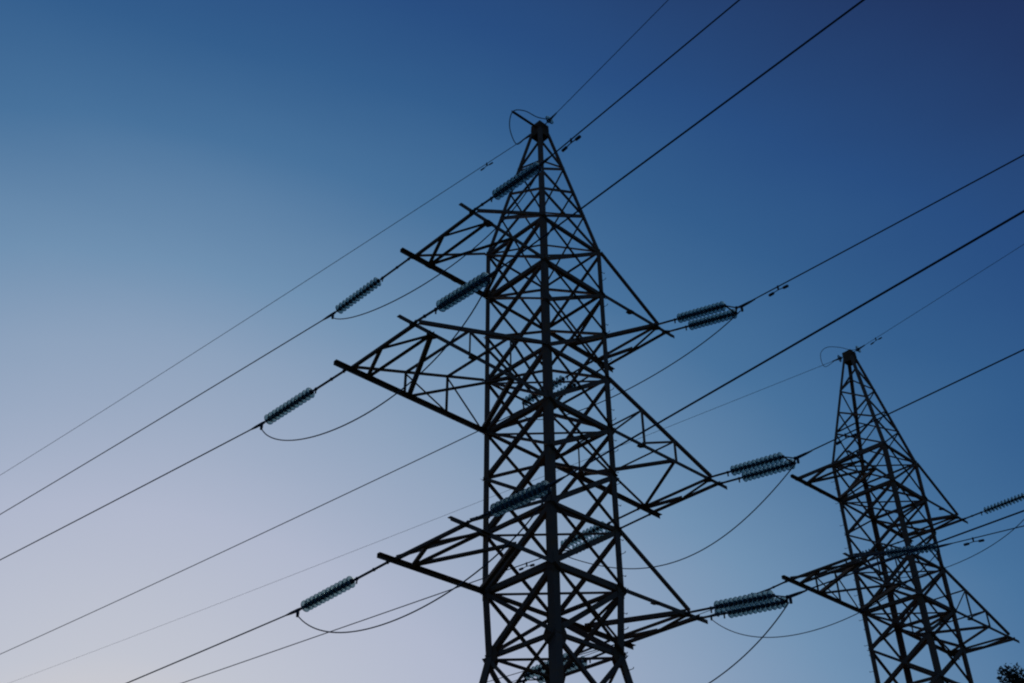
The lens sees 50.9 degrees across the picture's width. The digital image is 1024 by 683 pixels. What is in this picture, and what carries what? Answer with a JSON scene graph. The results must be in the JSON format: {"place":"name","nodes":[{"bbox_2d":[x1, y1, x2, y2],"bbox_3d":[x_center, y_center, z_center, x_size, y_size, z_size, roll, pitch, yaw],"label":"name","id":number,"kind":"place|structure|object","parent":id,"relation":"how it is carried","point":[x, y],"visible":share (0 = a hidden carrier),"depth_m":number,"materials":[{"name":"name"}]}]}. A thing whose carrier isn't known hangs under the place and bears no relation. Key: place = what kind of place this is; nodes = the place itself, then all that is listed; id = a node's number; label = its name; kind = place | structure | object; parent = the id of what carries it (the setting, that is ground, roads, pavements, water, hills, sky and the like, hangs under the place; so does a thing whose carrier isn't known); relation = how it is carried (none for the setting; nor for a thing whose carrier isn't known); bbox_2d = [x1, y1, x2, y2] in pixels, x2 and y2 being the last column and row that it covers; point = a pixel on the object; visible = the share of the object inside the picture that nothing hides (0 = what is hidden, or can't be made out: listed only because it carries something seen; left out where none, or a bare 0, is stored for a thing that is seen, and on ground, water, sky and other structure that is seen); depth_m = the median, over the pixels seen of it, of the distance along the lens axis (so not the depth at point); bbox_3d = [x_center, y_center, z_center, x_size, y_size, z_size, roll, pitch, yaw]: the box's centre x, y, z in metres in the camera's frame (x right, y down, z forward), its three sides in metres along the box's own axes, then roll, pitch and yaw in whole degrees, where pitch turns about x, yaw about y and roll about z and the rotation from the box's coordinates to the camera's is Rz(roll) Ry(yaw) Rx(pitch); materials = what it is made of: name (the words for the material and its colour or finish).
{"place":"outdoors","nodes":[
{"label":"outdoors","id":0,"kind":"place"},
{"bbox_2d":[0,0,1023,682],"label":"sky","id":1,"kind":"structure","parent":0,"point":[171,171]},
{"bbox_3d":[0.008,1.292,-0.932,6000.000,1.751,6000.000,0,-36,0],"label":"ground","id":2,"kind":"structure","parent":0,"visible":0},
{"bbox_2d":[333,110,726,682],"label":"lattice pylon","id":3,"kind":"object","parent":2,"relation":"on","point":[554,636],"visible":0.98,"depth_m":24.28,"materials":[{"name":"metal"}]},
{"bbox_2d":[1,134,529,474],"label":"earth wire","id":4,"kind":"object","parent":3,"relation":"attached to","point":[528,136],"visible":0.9,"depth_m":37.38,"materials":[{"name":"metal"}]},
{"bbox_2d":[250,370,345,429],"bbox_3d":[-4.748,1.353,23.730,3.245,0.408,0.258,-27,-44,32],"label":"insulator string","id":5,"kind":"object","parent":3,"relation":"attached to","point":[291,404],"visible":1,"depth_m":23.77,"materials":[{"name":"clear glass"}]},
{"bbox_2d":[0,430,250,559],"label":"conductor","id":6,"kind":"object","parent":5,"relation":"attached to","point":[129,492],"visible":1,"depth_m":27.18,"materials":[{"name":"metal"}]},
{"bbox_2d":[261,283,488,440],"bbox_3d":[-3.047,0.953,21.674,0.066,1.443,7.508,30,-45,-35],"label":"jumper cable","id":7,"kind":"object","parent":5,"relation":"hanging from","point":[395,393],"visible":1,"depth_m":20.59,"materials":[{"name":"metal"}]},
{"bbox_2d":[285,561,389,616],"bbox_3d":[-3.638,5.170,22.244,3.242,0.465,0.258,-27,-44,32],"label":"insulator string","id":8,"kind":"object","parent":3,"relation":"attached to","point":[327,594],"visible":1,"depth_m":22.28,"materials":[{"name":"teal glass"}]},
{"bbox_2d":[127,615,284,682],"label":"conductor","id":9,"kind":"object","parent":8,"relation":"attached to","point":[208,648],"visible":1,"depth_m":24.47,"materials":[{"name":"metal"}]},
{"bbox_2d":[322,257,410,320],"bbox_3d":[-3.667,-1.251,26.905,3.261,0.481,0.258,-27,-44,32],"label":"insulator string","id":10,"kind":"object","parent":3,"relation":"attached to","point":[358,295],"visible":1,"depth_m":26.96,"materials":[{"name":"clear glass"}]},
{"bbox_2d":[0,320,321,514],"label":"conductor","id":11,"kind":"object","parent":10,"relation":"attached to","point":[168,413],"visible":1,"depth_m":31.20,"materials":[{"name":"metal"}]},
{"bbox_2d":[333,171,538,319],"bbox_3d":[-2.006,-1.740,24.934,0.091,1.130,7.444,29,-45,-35],"label":"jumper cable","id":12,"kind":"object","parent":10,"relation":"hanging from","point":[448,267],"visible":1,"depth_m":24.11,"materials":[{"name":"metal"}]},
{"bbox_2d":[412,265,502,323],"bbox_3d":[-1.075,-0.830,20.628,0.258,0.516,2.868,26,-43,-31],"label":"insulator string","id":13,"kind":"object","parent":3,"relation":"attached to","point":[464,291],"visible":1,"depth_m":20.43,"materials":[{"name":"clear glass"}]},
{"bbox_2d":[503,0,864,266],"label":"conductor","id":14,"kind":"object","parent":13,"relation":"attached to","point":[735,94],"visible":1,"depth_m":16.62,"materials":[{"name":"metal"}]},
{"bbox_2d":[472,155,552,211],"bbox_3d":[-0.022,-3.448,23.833,0.258,0.540,2.788,26,-43,-31],"label":"insulator string","id":15,"kind":"object","parent":3,"relation":"attached to","point":[515,181],"visible":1,"depth_m":23.68,"materials":[{"name":"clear glass"}]},
{"bbox_2d":[552,0,739,154],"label":"conductor","id":16,"kind":"object","parent":15,"relation":"attached to","point":[702,30],"visible":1,"depth_m":21.04,"materials":[{"name":"metal"}]},
{"bbox_2d":[561,135,580,151],"bbox_3d":[1.235,-4.172,22.479,0.072,0.189,0.571,26,-43,-31],"label":"vibration damper","id":17,"kind":"object","parent":16,"relation":"attached to","point":[578,137],"visible":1,"depth_m":22.47,"materials":[{"name":"black metal"}]},
{"bbox_2d":[464,476,565,524],"bbox_3d":[0.008,2.900,19.195,0.258,0.414,2.845,25,-43,-31],"label":"insulator string","id":18,"kind":"object","parent":3,"relation":"attached to","point":[521,498],"visible":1,"depth_m":19.01,"materials":[{"name":"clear glass"}]},
{"bbox_2d":[298,494,548,632],"bbox_3d":[-1.940,4.623,20.311,0.078,1.135,7.481,29,-45,-34],"label":"jumper cable","id":19,"kind":"object","parent":18,"relation":"hanging from","point":[514,537],"visible":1,"depth_m":19.35,"materials":[{"name":"metal"}]},
{"bbox_2d":[565,210,1023,476],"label":"conductor","id":20,"kind":"object","parent":18,"relation":"attached to","point":[852,310],"visible":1,"depth_m":15.01,"materials":[{"name":"metal"}]},
{"bbox_2d":[509,109,548,144],"bbox_3d":[0.340,-6.099,30.751,1.149,0.471,1.006,20,-40,-25],"label":"earth jumper","id":21,"kind":"object","parent":3,"relation":"attached to","point":[509,124],"visible":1,"depth_m":30.61,"materials":[{"name":"metal"}]},
{"bbox_2d":[509,360,603,416],"bbox_3d":[1.179,1.450,30.673,3.392,0.500,0.716,-28,-44,33],"label":"double insulator string","id":22,"kind":"object","parent":3,"relation":"attached to","point":[530,398],"visible":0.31,"depth_m":30.50,"materials":[{"name":"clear glass"}]},
{"bbox_2d":[1,416,508,653],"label":"conductor","id":23,"kind":"object","parent":22,"relation":"attached to","point":[263,532],"visible":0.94,"depth_m":37.65,"materials":[{"name":"metal"}]},
{"bbox_2d":[519,640,609,682],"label":"double insulator string","id":24,"kind":"object","parent":3,"relation":"attached to","point":[539,679],"visible":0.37,"depth_m":26.14,"materials":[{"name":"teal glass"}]},
{"bbox_2d":[560,508,650,553],"bbox_3d":[2.300,5.273,29.198,3.389,0.429,0.716,-28,-44,33],"label":"double insulator string","id":25,"kind":"object","parent":3,"relation":"attached to","point":[593,529],"visible":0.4,"depth_m":29.10,"materials":[{"name":"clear glass"}]},
{"bbox_2d":[182,558,540,682],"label":"conductor","id":26,"kind":"object","parent":25,"relation":"attached to","point":[350,624],"visible":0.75,"depth_m":34.64,"materials":[{"name":"metal"}]},
{"bbox_2d":[519,562,534,570],"bbox_3d":[0.415,6.350,30.493,0.571,0.187,0.072,-28,-44,32],"label":"vibration damper","id":27,"kind":"object","parent":26,"relation":"attached to","point":[522,568],"visible":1,"depth_m":30.49,"materials":[{"name":"black metal"}]},
{"bbox_2d":[544,0,667,124],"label":"earth wire","id":28,"kind":"object","parent":3,"relation":"attached to","point":[550,120],"visible":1,"depth_m":29.88,"materials":[{"name":"metal"}]},
{"bbox_2d":[655,299,755,332],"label":"double insulator string","id":29,"kind":"object","parent":3,"relation":"attached to","point":[712,319],"visible":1,"depth_m":27.36,"materials":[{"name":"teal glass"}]},
{"bbox_2d":[525,311,739,419],"bbox_3d":[2.903,0.935,28.618,0.162,1.133,7.685,30,-45,-35],"label":"jumper cable","id":30,"kind":"object","parent":29,"relation":"hanging from","point":[662,369],"visible":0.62,"depth_m":27.39,"materials":[{"name":"metal"}]},
{"bbox_2d":[752,154,1023,299],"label":"conductor","id":31,"kind":"object","parent":29,"relation":"attached to","point":[893,224],"visible":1,"depth_m":23.77,"materials":[{"name":"metal"}]},
{"bbox_2d":[768,285,788,296],"bbox_3d":[6.388,-1.258,25.808,0.072,0.198,0.572,27,-44,-32],"label":"vibration damper","id":32,"kind":"object","parent":31,"relation":"attached to","point":[773,293],"visible":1,"depth_m":25.80,"materials":[{"name":"black metal"}]},
{"bbox_2d":[685,590,805,619],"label":"double insulator string","id":33,"kind":"object","parent":3,"relation":"attached to","point":[755,603],"visible":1,"depth_m":22.77,"materials":[{"name":"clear glass"}]},
{"bbox_2d":[709,602,788,682],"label":"jumper cable","id":34,"kind":"object","parent":33,"relation":"hanging from","point":[753,646],"visible":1,"depth_m":22.23,"materials":[{"name":"metal"}]},
{"bbox_2d":[806,510,1023,590],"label":"conductor","id":35,"kind":"object","parent":33,"relation":"attached to","point":[917,549],"visible":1,"depth_m":20.24,"materials":[{"name":"metal"}]},
{"bbox_2d":[708,450,811,484],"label":"double insulator string","id":36,"kind":"object","parent":3,"relation":"attached to","point":[768,465],"visible":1,"depth_m":25.96,"materials":[{"name":"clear glass"}]},
{"bbox_2d":[568,463,795,568],"bbox_3d":[4.099,4.897,27.198,0.236,1.411,7.601,29,-45,-34],"label":"jumper cable","id":37,"kind":"object","parent":36,"relation":"hanging from","point":[710,544],"visible":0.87,"depth_m":26.11,"materials":[{"name":"metal"}]},
{"bbox_2d":[810,349,1023,450],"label":"conductor","id":38,"kind":"object","parent":36,"relation":"attached to","point":[920,398],"visible":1,"depth_m":23.20,"materials":[{"name":"metal"}]},
{"bbox_2d":[835,433,856,444],"bbox_3d":[7.577,2.171,24.415,0.072,0.184,0.570,26,-43,-32],"label":"vibration damper","id":39,"kind":"object","parent":38,"relation":"attached to","point":[846,437],"visible":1,"depth_m":24.42,"materials":[{"name":"black metal"}]},
{"bbox_2d":[781,349,1019,682],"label":"lattice pylon","id":40,"kind":"object","parent":2,"relation":"on","point":[928,637],"visible":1,"depth_m":35.67,"materials":[{"name":"metal"}]},
{"bbox_2d":[10,355,842,682],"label":"earth wire","id":41,"kind":"object","parent":40,"relation":"attached to","point":[500,493],"visible":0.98,"depth_m":52.01,"materials":[{"name":"metal"}]},
{"bbox_2d":[704,581,787,620],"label":"insulator string","id":42,"kind":"object","parent":40,"relation":"attached to","point":[772,587],"visible":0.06,"depth_m":33.01,"materials":[{"name":"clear glass"}]},
{"bbox_2d":[487,620,696,681],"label":"conductor","id":43,"kind":"object","parent":42,"relation":"attached to","point":[579,654],"visible":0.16,"depth_m":39.16,"materials":[{"name":"metal"}]},
{"bbox_2d":[712,552,937,637],"bbox_3d":[9.014,7.702,31.445,0.109,1.362,7.787,29,-45,-34],"label":"jumper cable","id":44,"kind":"object","parent":42,"relation":"hanging from","point":[841,620],"visible":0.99,"depth_m":30.69,"materials":[{"name":"metal"}]},
{"bbox_2d":[820,346,855,366],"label":"earth jumper","id":45,"kind":"object","parent":40,"relation":"attached to","point":[834,360],"visible":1,"depth_m":40.35,"materials":[{"name":"metal"}]},
{"bbox_2d":[845,540,903,562],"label":"insulator string","id":46,"kind":"object","parent":40,"relation":"attached to","point":[882,547],"visible":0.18,"depth_m":40.10,"materials":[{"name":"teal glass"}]},
{"bbox_2d":[512,590,763,681],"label":"conductor","id":47,"kind":"object","parent":46,"relation":"attached to","point":[659,628],"visible":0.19,"depth_m":45.48,"materials":[{"name":"metal"}]},
{"bbox_2d":[852,543,951,557],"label":"insulator string","id":48,"kind":"object","parent":40,"relation":"attached to","point":[896,551],"visible":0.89,"depth_m":30.07,"materials":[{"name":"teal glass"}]},
{"bbox_2d":[952,525,1023,543],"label":"conductor","id":49,"kind":"object","parent":48,"relation":"attached to","point":[988,534],"visible":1,"depth_m":28.47,"materials":[{"name":"metal"}]},
{"bbox_2d":[963,537,984,545],"bbox_3d":[12.328,5.332,28.730,0.072,0.210,0.571,28,-44,-33],"label":"vibration damper","id":50,"kind":"object","parent":49,"relation":"attached to","point":[980,540],"visible":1,"depth_m":28.72,"materials":[{"name":"black metal"}]},
{"bbox_2d":[853,244,1023,352],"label":"earth wire","id":51,"kind":"object","parent":40,"relation":"attached to","point":[858,349],"visible":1,"depth_m":38.95,"materials":[{"name":"metal"}]},
{"bbox_2d":[963,493,1023,519],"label":"insulator string","id":52,"kind":"object","parent":40,"relation":"attached to","point":[991,508],"visible":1,"depth_m":37.35,"materials":[{"name":"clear glass"}]},
{"bbox_2d":[873,519,1023,577],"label":"jumper cable","id":53,"kind":"object","parent":52,"relation":"hanging from","point":[973,555],"visible":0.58,"depth_m":37.18,"materials":[{"name":"metal"}]},
{"bbox_2d":[996,662,1023,682],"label":"broadleaf tree","id":54,"kind":"object","parent":2,"relation":"on","point":[1009,675],"visible":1,"depth_m":46.73,"materials":[{"name":"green plant"}]}
]}

